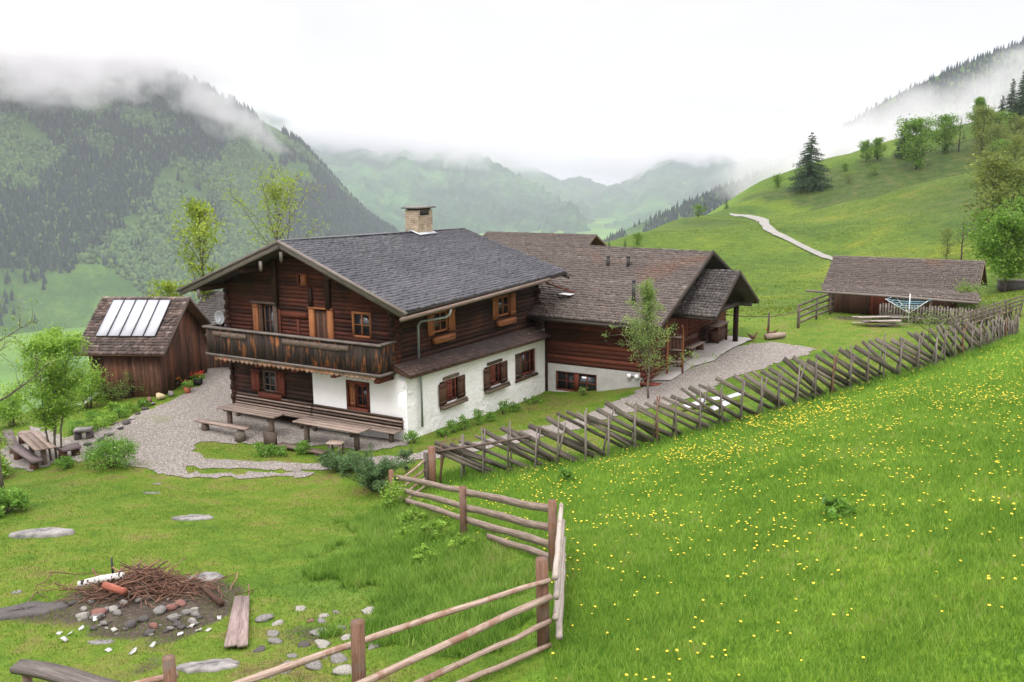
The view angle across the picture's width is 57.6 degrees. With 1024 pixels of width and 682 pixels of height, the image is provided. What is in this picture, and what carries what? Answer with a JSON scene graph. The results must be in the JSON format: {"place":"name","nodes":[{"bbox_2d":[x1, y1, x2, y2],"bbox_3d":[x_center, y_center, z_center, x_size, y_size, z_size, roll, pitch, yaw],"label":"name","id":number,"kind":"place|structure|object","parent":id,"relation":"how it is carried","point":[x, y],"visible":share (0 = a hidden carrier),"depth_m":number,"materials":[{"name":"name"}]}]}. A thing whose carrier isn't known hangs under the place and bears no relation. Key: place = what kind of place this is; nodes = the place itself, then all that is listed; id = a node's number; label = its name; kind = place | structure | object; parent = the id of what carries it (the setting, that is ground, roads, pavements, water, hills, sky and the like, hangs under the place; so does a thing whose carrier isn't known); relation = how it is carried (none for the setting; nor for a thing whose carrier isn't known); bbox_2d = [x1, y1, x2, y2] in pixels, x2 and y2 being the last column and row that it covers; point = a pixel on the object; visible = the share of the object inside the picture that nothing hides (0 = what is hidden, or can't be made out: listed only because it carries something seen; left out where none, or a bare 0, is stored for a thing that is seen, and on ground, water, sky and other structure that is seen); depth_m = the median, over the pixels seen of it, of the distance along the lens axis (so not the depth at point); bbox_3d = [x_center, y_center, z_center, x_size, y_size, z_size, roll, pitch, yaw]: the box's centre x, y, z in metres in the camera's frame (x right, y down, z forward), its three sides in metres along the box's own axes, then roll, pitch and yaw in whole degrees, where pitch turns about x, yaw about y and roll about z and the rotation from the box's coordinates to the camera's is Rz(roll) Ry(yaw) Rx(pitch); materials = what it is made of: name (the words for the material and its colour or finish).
{"place":"outdoors","nodes":[
{"label":"outdoors","id":0,"kind":"place"},
{"bbox_2d":[0,53,340,335],"bbox_3d":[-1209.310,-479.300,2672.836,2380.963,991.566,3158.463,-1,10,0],"label":"mountain","id":1,"kind":"structure","parent":0,"point":[72,299],"depth_m":2015.43,"materials":[{"name":"plant"}]},
{"bbox_2d":[0,62,370,303],"bbox_3d":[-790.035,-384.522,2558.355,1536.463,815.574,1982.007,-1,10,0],"label":"broadleaf wood","id":2,"kind":"object","parent":1,"relation":"on","point":[160,261],"visible":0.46,"depth_m":2295.45,"materials":[{"name":"plant"}]},
{"bbox_2d":[0,50,401,324],"bbox_3d":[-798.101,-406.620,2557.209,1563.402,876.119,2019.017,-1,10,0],"label":"spruce forest","id":3,"kind":"object","parent":1,"relation":"on","point":[351,214],"visible":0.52,"depth_m":2371.22,"materials":[{"name":"plant"}]},
{"bbox_2d":[281,125,370,213],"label":"spruce forest","id":4,"kind":"object","parent":1,"relation":"on","point":[284,131],"visible":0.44,"depth_m":3041.63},
{"bbox_2d":[235,97,595,233],"bbox_3d":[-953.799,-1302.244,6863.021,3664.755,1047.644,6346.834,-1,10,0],"label":"mountain","id":5,"kind":"structure","parent":0,"point":[460,185],"depth_m":5883.61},
{"bbox_2d":[0,121,1023,681],"bbox_3d":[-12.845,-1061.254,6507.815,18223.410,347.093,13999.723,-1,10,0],"label":"ground","id":6,"kind":"structure","parent":0,"point":[946,205],"depth_m":24.48,"materials":[{"name":"plant"}]},
{"bbox_2d":[0,486,31,517],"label":"bush","id":7,"kind":"object","parent":6,"relation":"on","point":[17,498],"visible":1,"depth_m":24.83,"materials":[{"name":"green plant"}]},
{"bbox_2d":[0,378,35,427],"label":"bush","id":8,"kind":"object","parent":6,"relation":"on","point":[12,407],"visible":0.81,"depth_m":36.58,"materials":[{"name":"green plant"}]},
{"bbox_2d":[0,298,64,488],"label":"fruit tree","id":9,"kind":"object","parent":6,"relation":"on","point":[6,397],"visible":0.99,"depth_m":27.01,"materials":[{"name":"green plant"}]},
{"bbox_2d":[0,601,68,620],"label":"rock slab","id":10,"kind":"object","parent":6,"relation":"on","point":[34,608],"visible":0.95,"depth_m":17.35,"materials":[{"name":"stone"}]},
{"bbox_2d":[8,527,74,538],"bbox_3d":[-11.350,4.664,22.506,1.572,0.300,0.632,-1,10,0],"label":"rock slab","id":11,"kind":"object","parent":6,"relation":"on","point":[48,532],"visible":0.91,"depth_m":22.32,"materials":[{"name":"stone"}]},
{"bbox_2d":[51,455,76,469],"bbox_3d":[-14.277,3.888,29.764,0.672,0.504,0.658,8,13,38],"label":"bush","id":12,"kind":"object","parent":6,"relation":"on","point":[63,464],"visible":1,"depth_m":29.71,"materials":[{"name":"green plant"}]},
{"bbox_2d":[9,659,120,681],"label":"log bench","id":13,"kind":"object","parent":6,"relation":"on","point":[28,670],"visible":1,"depth_m":13.41,"materials":[{"name":"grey wood"}]},
{"bbox_2d":[69,356,112,408],"bbox_3d":[-17.428,1.727,38.322,1.977,2.256,1.854,6,13,33],"label":"bush","id":14,"kind":"object","parent":6,"relation":"on","point":[90,391],"visible":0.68,"depth_m":38.22,"materials":[{"name":"green plant"}]},
{"bbox_2d":[77,430,142,471],"bbox_3d":[-12.821,3.478,29.652,1.949,1.215,1.915,1,11,12],"label":"bush","id":15,"kind":"object","parent":6,"relation":"on","point":[108,447],"visible":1,"depth_m":29.50,"materials":[{"name":"green plant"}]},
{"bbox_2d":[22,554,257,617],"bbox_3d":[-7.263,4.727,18.248,4.764,0.825,2.532,-1,10,0],"label":"brushwood heap","id":16,"kind":"object","parent":6,"relation":"on","point":[155,580],"visible":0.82,"depth_m":18.12,"materials":[{"name":"wood"}]},
{"bbox_2d":[77,572,124,586],"bbox_3d":[-7.933,4.606,17.982,0.901,0.302,0.138,-1,10,0],"label":"birch log","id":17,"kind":"object","parent":16,"relation":"on","point":[102,578],"visible":1,"depth_m":17.93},
{"bbox_2d":[101,581,127,594],"bbox_3d":[-7.523,4.681,17.636,0.560,0.150,0.147,5,12,28],"label":"split log","id":18,"kind":"object","parent":16,"relation":"on","point":[111,587],"visible":1,"depth_m":17.57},
{"bbox_2d":[198,583,224,606],"bbox_3d":[-5.751,4.832,17.782,0.121,0.136,1.091,-9,13,-38],"label":"stick","id":19,"kind":"object","parent":16,"relation":"on","point":[216,599],"visible":1,"depth_m":17.66,"materials":[{"name":"brown wood"}]},
{"bbox_2d":[73,296,211,400],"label":"shed","id":20,"kind":"structure","parent":6,"relation":"on","point":[156,344],"depth_m":40.14,"materials":[{"name":"brown wood"}]},
{"bbox_2d":[144,277,186,296],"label":"maple tree","id":21,"kind":"object","parent":6,"relation":"on","point":[168,286],"visible":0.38,"depth_m":50.05,"materials":[{"name":"green plant"}]},
{"bbox_2d":[172,514,213,520],"bbox_3d":[-8.194,4.577,23.909,1.034,0.254,0.565,-1,10,0],"label":"rock slab","id":22,"kind":"object","parent":6,"relation":"on","point":[191,517],"visible":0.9,"depth_m":23.79,"materials":[{"name":"stone"}]},
{"bbox_2d":[165,194,234,301],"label":"maple tree","id":23,"kind":"object","parent":6,"relation":"on","point":[198,215],"visible":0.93,"depth_m":46.72,"materials":[{"name":"green plant"}]},
{"bbox_2d":[176,658,239,673],"bbox_3d":[-4.720,5.072,14.432,1.043,0.292,0.615,-1,10,0],"label":"rock slab","id":24,"kind":"object","parent":6,"relation":"on","point":[213,665],"visible":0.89,"depth_m":14.32,"materials":[{"name":"stone"}]},
{"bbox_2d":[197,290,229,367],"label":"shed","id":25,"kind":"structure","parent":6,"relation":"on","point":[209,306],"depth_m":46.72,"materials":[{"name":"brown wood"}]},
{"bbox_2d":[224,595,248,647],"bbox_3d":[-4.867,4.948,16.528,0.381,0.351,2.570,-4,11,-15],"label":"plank pair","id":26,"kind":"object","parent":6,"relation":"on","point":[237,630],"visible":1,"depth_m":16.24,"materials":[{"name":"brown wood"}]},
{"bbox_2d":[208,162,330,249],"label":"maple tree","id":27,"kind":"object","parent":6,"relation":"on","point":[275,193],"visible":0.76,"depth_m":56.90,"materials":[{"name":"green plant"}]},
{"bbox_2d":[314,448,364,472],"bbox_3d":[-5.263,3.801,29.321,1.578,0.751,1.550,9,14,43],"label":"juniper","id":28,"kind":"object","parent":6,"relation":"on","point":[329,460],"visible":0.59,"depth_m":29.25,"materials":[{"name":"green plant"}]},
{"bbox_2d":[134,469,565,681],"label":"rail fence","id":29,"kind":"object","parent":6,"relation":"on","point":[554,557],"visible":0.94,"depth_m":13.35,"materials":[{"name":"brown wood"}]},
{"bbox_2d":[337,443,410,491],"bbox_3d":[-4.014,3.722,27.020,1.855,1.391,1.848,-10,14,-41],"label":"juniper","id":30,"kind":"object","parent":6,"relation":"on","point":[373,478],"visible":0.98,"depth_m":26.83,"materials":[{"name":"green plant"}]},
{"bbox_2d":[176,206,574,440],"bbox_3d":[-5.090,-0.967,38.305,11.185,8.855,12.289,6,12,31],"label":"farmhouse","id":31,"kind":"object","parent":6,"relation":"on","point":[403,324],"visible":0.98,"depth_m":34.71,"materials":[{"name":"paint"}]},
{"bbox_2d":[249,300,277,332],"bbox_3d":[-9.402,-0.511,35.582,1.370,2.020,0.230,6,12,31],"label":"window","id":32,"kind":"structure","parent":31,"relation":"in","point":[270,309],"depth_m":35.54,"materials":[{"name":"brown wood"}]},
{"bbox_2d":[251,369,285,400],"bbox_3d":[-9.416,1.677,35.965,1.774,1.100,0.230,6,12,31],"label":"window","id":33,"kind":"structure","parent":31,"relation":"in","point":[273,381],"depth_m":35.95,"materials":[{"name":"brown wood"}]},
{"bbox_2d":[307,307,333,338],"bbox_3d":[-6.954,-0.250,34.116,1.200,1.980,0.170,6,12,31],"label":"door","id":34,"kind":"structure","parent":31,"relation":"in","point":[321,323],"depth_m":34.10,"materials":[{"name":"brown wood"}]},
{"bbox_2d":[346,380,369,412],"bbox_3d":[-5.541,2.031,33.724,1.080,1.200,0.240,6,12,31],"label":"window","id":35,"kind":"structure","parent":31,"relation":"in","point":[361,395],"depth_m":33.78,"materials":[{"name":"brown wood"}]},
{"bbox_2d":[351,311,371,338],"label":"window","id":36,"kind":"structure","parent":31,"relation":"in","point":[361,321],"depth_m":33.08,"materials":[{"name":"orange wood"}]},
{"bbox_2d":[427,308,455,343],"bbox_3d":[-2.573,-0.562,34.555,0.320,1.160,1.734,6,12,31],"label":"window","id":37,"kind":"structure","parent":31,"relation":"in","point":[435,326],"depth_m":34.58,"materials":[{"name":"orange wood"}]},
{"bbox_2d":[439,372,468,409],"bbox_3d":[-2.213,1.826,34.819,0.310,1.160,1.674,6,12,31],"label":"window","id":38,"kind":"structure","parent":31,"relation":"in","point":[447,390],"depth_m":34.78,"materials":[{"name":"brown wood"}]},
{"bbox_2d":[484,358,510,393],"bbox_3d":[-0.631,1.361,37.379,0.310,1.180,1.744,6,12,31],"label":"window","id":39,"kind":"structure","parent":31,"relation":"in","point":[492,373],"depth_m":37.36,"materials":[{"name":"brown wood"}]},
{"bbox_2d":[492,293,516,326],"bbox_3d":[-0.277,-1.279,38.263,0.320,1.200,1.774,6,12,31],"label":"window","id":40,"kind":"structure","parent":31,"relation":"in","point":[500,305],"depth_m":38.29,"materials":[{"name":"orange wood"}]},
{"bbox_2d":[515,348,537,382],"bbox_3d":[0.551,1.017,39.537,0.220,1.180,1.870,6,12,31],"label":"window","id":41,"kind":"structure","parent":31,"relation":"in","point":[524,361],"depth_m":39.63,"materials":[{"name":"brown wood"}]},
{"bbox_2d":[377,477,406,507],"bbox_3d":[-3.161,4.113,24.994,0.847,0.915,0.836,3,11,19],"label":"weed clump","id":42,"kind":"object","parent":6,"relation":"on","point":[396,487],"visible":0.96,"depth_m":24.90,"materials":[{"name":"green plant"}]},
{"bbox_2d":[395,446,418,472],"bbox_3d":[-3.231,3.736,28.454,0.700,1.081,0.674,6,13,34],"label":"sapling","id":43,"kind":"object","parent":6,"relation":"on","point":[404,453],"visible":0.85,"depth_m":28.42,"materials":[{"name":"green plant"}]},
{"bbox_2d":[0,341,815,478],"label":"gravel yard","id":44,"kind":"structure","parent":6,"relation":"on","point":[167,436],"depth_m":34.57,"materials":[{"name":"gravel"}]},
{"bbox_2d":[8,443,42,469],"bbox_3d":[-16.053,3.908,30.767,0.346,0.541,2.509,-10,14,-42],"label":"plank bench","id":45,"kind":"object","parent":44,"relation":"on","point":[19,450],"visible":0.74,"depth_m":30.55,"materials":[{"name":"brown wood"}]},
{"bbox_2d":[18,431,55,464],"bbox_3d":[-15.887,3.713,31.202,0.632,0.825,2.478,-9,13,-38],"label":"trestle table","id":46,"kind":"object","parent":44,"relation":"on","point":[34,441],"visible":0.88,"depth_m":30.84,"materials":[{"name":"brown wood"}]},
{"bbox_2d":[8,321,97,460],"bbox_3d":[-15.193,1.815,31.021,2.777,4.747,3.263,-4,11,-18],"label":"rowan tree","id":47,"kind":"object","parent":44,"relation":"on","point":[53,343],"visible":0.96,"depth_m":30.45,"materials":[{"name":"green plant"}]},
{"bbox_2d":[56,444,80,458],"bbox_3d":[-14.915,3.776,31.392,0.517,0.467,0.714,8,14,39],"label":"plank bench","id":48,"kind":"object","parent":44,"relation":"on","point":[74,449],"visible":0.69,"depth_m":31.25,"materials":[{"name":"brown wood"}]},
{"bbox_2d":[73,426,93,439],"bbox_3d":[-15.454,3.390,33.629,0.683,0.513,0.433,-3,11,-11],"label":"slab bench","id":49,"kind":"object","parent":44,"relation":"on","point":[77,431],"visible":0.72,"depth_m":33.53,"materials":[{"name":"stone"}]},
{"bbox_2d":[194,419,250,430],"bbox_3d":[-10.588,3.259,34.096,2.606,0.511,0.314,5,12,30],"label":"log bench","id":50,"kind":"object","parent":44,"relation":"on","point":[205,423],"visible":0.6,"depth_m":34.04,"materials":[{"name":"brown wood"}]},
{"bbox_2d":[216,404,283,431],"bbox_3d":[-9.639,2.977,34.382,2.918,0.845,0.592,6,12,31],"label":"trestle table","id":51,"kind":"object","parent":44,"relation":"on","point":[270,416],"visible":0.94,"depth_m":34.18,"materials":[{"name":"brown wood"}]},
{"bbox_2d":[231,392,312,427],"bbox_3d":[-9.286,2.646,35.706,3.970,0.906,0.545,6,12,31],"label":"slatted bench","id":52,"kind":"object","parent":44,"relation":"on","point":[252,400],"visible":0.75,"depth_m":35.67,"materials":[{"name":"brown wood"}]},
{"bbox_2d":[292,417,370,450],"bbox_3d":[-6.261,3.302,32.390,3.040,0.845,0.692,6,12,31],"label":"trestle table","id":53,"kind":"object","parent":44,"relation":"on","point":[356,430],"visible":0.92,"depth_m":32.18,"materials":[{"name":"brown wood"}]},
{"bbox_2d":[309,404,402,442],"bbox_3d":[-5.745,2.993,33.581,4.200,0.906,0.545,6,12,31],"label":"slatted bench","id":54,"kind":"object","parent":44,"relation":"on","point":[359,417],"visible":0.77,"depth_m":33.55,"materials":[{"name":"brown wood"}]},
{"bbox_2d":[601,274,719,397],"bbox_3d":[5.710,-0.081,35.626,3.986,4.952,3.087,-4,11,-17],"label":"young tree","id":55,"kind":"object","parent":44,"relation":"on","point":[648,305],"visible":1,"depth_m":35.14,"materials":[{"name":"green plant"}]},
{"bbox_2d":[653,336,750,379],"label":"terrace","id":56,"kind":"structure","parent":44,"relation":"on","point":[721,347],"depth_m":41.67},
{"bbox_2d":[666,325,683,373],"bbox_3d":[6.867,0.365,39.325,0.728,2.209,0.542,2,11,17],"label":"hay sledge","id":57,"kind":"object","parent":56,"relation":"on","point":[677,349],"visible":0.8,"depth_m":39.54,"materials":[{"name":"brown wood"}]},
{"bbox_2d":[684,332,704,357],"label":"porch bench","id":58,"kind":"object","parent":56,"relation":"on","point":[698,345],"visible":0.8,"depth_m":41.67,"materials":[{"name":"brown wood"}]},
{"bbox_2d":[396,504,427,528],"bbox_3d":[-2.403,4.293,22.857,0.848,0.543,0.788,0,11,5],"label":"weed clump","id":59,"kind":"object","parent":6,"relation":"on","point":[422,513],"visible":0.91,"depth_m":22.75,"materials":[{"name":"green plant"}]},
{"bbox_2d":[411,543,442,565],"bbox_3d":[-1.763,4.381,19.163,0.694,0.397,0.698,5,12,28],"label":"weed clump","id":60,"kind":"object","parent":6,"relation":"on","point":[423,547],"visible":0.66,"depth_m":19.08,"materials":[{"name":"green plant"}]},
{"bbox_2d":[419,518,455,541],"bbox_3d":[-1.663,4.196,20.693,0.828,0.493,0.816,7,13,35],"label":"weed clump","id":61,"kind":"object","parent":6,"relation":"on","point":[440,523],"visible":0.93,"depth_m":20.70,"materials":[{"name":"green plant"}]},
{"bbox_2d":[300,487,577,657],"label":"bank grass","id":62,"kind":"structure","parent":6,"relation":"on","point":[356,568],"depth_m":17.56,"materials":[{"name":"plant"}]},
{"bbox_2d":[483,231,607,245],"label":"barn","id":63,"kind":"structure","parent":6,"relation":"on","point":[557,238],"depth_m":59.11,"materials":[{"name":"brown wood"}]},
{"bbox_2d":[499,242,758,391],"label":"barn","id":64,"kind":"structure","parent":6,"relation":"on","point":[698,291],"depth_m":40.33,"materials":[{"name":"wood"}]},
{"bbox_2d":[556,371,596,391],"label":"window","id":65,"kind":"structure","parent":64,"relation":"in","point":[565,381],"depth_m":40.37,"materials":[{"name":"brown wood"}]},
{"bbox_2d":[676,318,687,354],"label":"door","id":66,"kind":"structure","parent":64,"relation":"in","point":[680,321],"depth_m":41.96,"materials":[{"name":"brown wood"}]},
{"bbox_2d":[404,313,1019,497],"bbox_3d":[10.263,1.443,30.996,28.535,4.080,4.504,-7,12,-29],"label":"plank fence","id":67,"kind":"object","parent":6,"relation":"on","point":[462,455],"visible":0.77,"depth_m":26.80,"materials":[{"name":"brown wood"}]},
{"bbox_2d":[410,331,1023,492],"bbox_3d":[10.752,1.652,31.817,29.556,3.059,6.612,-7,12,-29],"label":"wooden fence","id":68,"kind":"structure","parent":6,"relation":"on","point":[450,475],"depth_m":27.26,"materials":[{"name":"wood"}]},
{"bbox_2d":[417,337,1023,681],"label":"meadow grass","id":69,"kind":"structure","parent":6,"relation":"on","point":[581,494],"depth_m":15.92,"materials":[{"name":"plant"}]},
{"bbox_2d":[435,337,1023,546],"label":"dandelion carpet","id":70,"kind":"object","parent":6,"relation":"on","point":[832,436],"visible":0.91,"depth_m":23.18,"materials":[{"name":"yellow plant"}]},
{"bbox_2d":[783,132,833,192],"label":"spruce tree","id":71,"kind":"object","parent":6,"relation":"on","point":[810,181],"visible":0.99,"depth_m":232.15,"materials":[{"name":"green plant"}]},
{"bbox_2d":[797,293,833,327],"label":"board fence","id":72,"kind":"object","parent":6,"relation":"on","point":[814,310],"visible":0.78,"depth_m":50.34,"materials":[{"name":"grey wood"}]},
{"bbox_2d":[620,129,1023,322],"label":"pasture grass","id":73,"kind":"structure","parent":6,"relation":"on","point":[998,295],"depth_m":108.60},
{"bbox_2d":[821,494,857,518],"bbox_3d":[5.917,3.018,16.781,0.626,0.416,0.767,-3,11,-10],"label":"dock plant","id":74,"kind":"object","parent":6,"relation":"on","point":[834,505],"visible":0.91,"depth_m":16.69,"materials":[{"name":"green plant"}]},
{"bbox_2d":[857,138,876,159],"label":"hill tree","id":75,"kind":"object","parent":6,"relation":"on","point":[865,144],"visible":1,"depth_m":244.68,"materials":[{"name":"green plant"}]},
{"bbox_2d":[870,136,887,159],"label":"hill tree","id":76,"kind":"object","parent":6,"relation":"on","point":[876,141],"visible":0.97,"depth_m":244.75,"materials":[{"name":"green plant"}]},
{"bbox_2d":[852,315,908,326],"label":"board stack","id":77,"kind":"object","parent":6,"relation":"on","point":[892,320],"visible":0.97,"depth_m":48.33,"materials":[{"name":"grey wood"}]},
{"bbox_2d":[806,255,986,319],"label":"barn","id":78,"kind":"structure","parent":6,"relation":"on","point":[866,285],"depth_m":51.96,"materials":[{"name":"brown wood"}]},
{"bbox_2d":[869,296,887,315],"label":"door","id":79,"kind":"structure","parent":78,"relation":"in","point":[874,310],"depth_m":52.29,"materials":[{"name":"brown wood"}]},
{"bbox_2d":[890,112,944,168],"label":"hill tree","id":80,"kind":"object","parent":6,"relation":"on","point":[917,126],"visible":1,"depth_m":230.67,"materials":[{"name":"green plant"}]},
{"bbox_2d":[882,303,972,343],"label":"young tree","id":81,"kind":"object","parent":6,"relation":"on","point":[929,325],"visible":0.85,"depth_m":40.11,"materials":[{"name":"green plant"}]},
{"bbox_2d":[879,303,991,323],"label":"picket fence","id":82,"kind":"object","parent":6,"relation":"on","point":[914,307],"visible":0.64,"depth_m":49.55,"materials":[{"name":"grey wood"}]},
{"bbox_2d":[934,228,959,258],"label":"hill tree","id":83,"kind":"object","parent":6,"relation":"on","point":[948,234],"visible":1,"depth_m":89.44,"materials":[{"name":"green plant"}]},
{"bbox_2d":[930,112,964,152],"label":"hill tree","id":84,"kind":"object","parent":6,"relation":"on","point":[945,125],"visible":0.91,"depth_m":240.40,"materials":[{"name":"green plant"}]},
{"bbox_2d":[952,278,987,315],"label":"young tree","id":85,"kind":"object","parent":6,"relation":"on","point":[965,288],"visible":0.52,"depth_m":49.32,"materials":[{"name":"green plant"}]},
{"bbox_2d":[942,296,1023,336],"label":"hurdle fence","id":86,"kind":"object","parent":6,"relation":"on","point":[1000,311],"visible":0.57,"depth_m":46.33,"materials":[{"name":"grey wood"}]},
{"bbox_2d":[961,145,1006,180],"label":"hill tree","id":87,"kind":"object","parent":6,"relation":"on","point":[985,153],"visible":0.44,"depth_m":134.12,"materials":[{"name":"green plant"}]},
{"bbox_2d":[965,104,1009,153],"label":"hill tree","id":88,"kind":"object","parent":6,"relation":"on","point":[983,115],"visible":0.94,"depth_m":231.04,"materials":[{"name":"green plant"}]},
{"bbox_2d":[955,201,1023,291],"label":"round tree","id":89,"kind":"object","parent":6,"relation":"on","point":[989,241],"visible":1,"depth_m":68.30,"materials":[{"name":"green plant"}]},
{"bbox_2d":[957,151,1023,224],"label":"hill tree","id":90,"kind":"object","parent":6,"relation":"on","point":[992,164],"visible":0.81,"depth_m":98.33,"materials":[{"name":"green plant"}]},
{"bbox_2d":[974,108,1015,143],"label":"hill tree","id":91,"kind":"object","parent":6,"relation":"on","point":[1003,113],"visible":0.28,"depth_m":236.23,"materials":[{"name":"green plant"}]},
{"bbox_2d":[979,119,1018,155],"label":"hill tree","id":92,"kind":"object","parent":6,"relation":"on","point":[997,130],"visible":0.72,"depth_m":224.03,"materials":[{"name":"green plant"}]},
{"bbox_2d":[984,162,1023,211],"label":"hill tree","id":93,"kind":"object","parent":6,"relation":"on","point":[1019,176],"visible":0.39,"depth_m":99.31,"materials":[{"name":"green plant"}]},
{"bbox_2d":[986,195,1023,247],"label":"hill tree","id":94,"kind":"object","parent":6,"relation":"on","point":[1020,201],"visible":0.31,"depth_m":85.80,"materials":[{"name":"green plant"}]},
{"bbox_2d":[993,131,1023,169],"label":"hill tree","id":95,"kind":"object","parent":6,"relation":"on","point":[1017,140],"visible":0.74,"depth_m":134.85,"materials":[{"name":"green plant"}]},
{"bbox_2d":[1000,79,1018,126],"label":"spruce tree","id":96,"kind":"object","parent":6,"relation":"on","point":[1012,97],"visible":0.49,"depth_m":250.94,"materials":[{"name":"green plant"}]},
{"bbox_2d":[996,279,1023,290],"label":"water trough","id":97,"kind":"object","parent":6,"relation":"on","point":[1014,284],"visible":0.83,"depth_m":69.65,"materials":[{"name":"wood"}]},
{"bbox_2d":[1003,114,1023,150],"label":"hill tree","id":98,"kind":"object","parent":6,"relation":"on","point":[1021,120],"visible":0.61,"depth_m":227.99,"materials":[{"name":"green plant"}]},
{"bbox_2d":[1006,70,1023,128],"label":"spruce tree","id":99,"kind":"object","parent":6,"relation":"on","point":[1019,103],"visible":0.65,"depth_m":247.77,"materials":[{"name":"green plant"}]},
{"bbox_2d":[0,0,1023,185],"label":"sky","id":100,"kind":"structure","parent":0,"point":[600,91],"materials":[{"name":"white"}]},
{"bbox_2d":[498,142,804,229],"bbox_3d":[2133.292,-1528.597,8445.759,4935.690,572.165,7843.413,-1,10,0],"label":"mountain","id":101,"kind":"structure","parent":0,"point":[657,186],"depth_m":7243.07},
{"bbox_2d":[706,320,728,343],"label":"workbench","id":102,"kind":"object","parent":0,"point":[718,333],"visible":1,"depth_m":43.64,"materials":[{"name":"brown wood"}]},
{"bbox_2d":[730,213,832,259],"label":"road","id":103,"kind":"structure","parent":0,"point":[765,224],"depth_m":126.14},
{"bbox_2d":[608,43,1023,240],"bbox_3d":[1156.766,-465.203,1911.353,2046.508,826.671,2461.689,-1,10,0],"label":"mountain","id":104,"kind":"structure","parent":0,"point":[782,167],"depth_m":1972.71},
{"bbox_2d":[603,35,1023,241],"bbox_3d":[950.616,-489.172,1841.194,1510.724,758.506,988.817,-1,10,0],"label":"spruce forest","id":105,"kind":"object","parent":104,"relation":"on","point":[863,126],"visible":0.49,"depth_m":1980.28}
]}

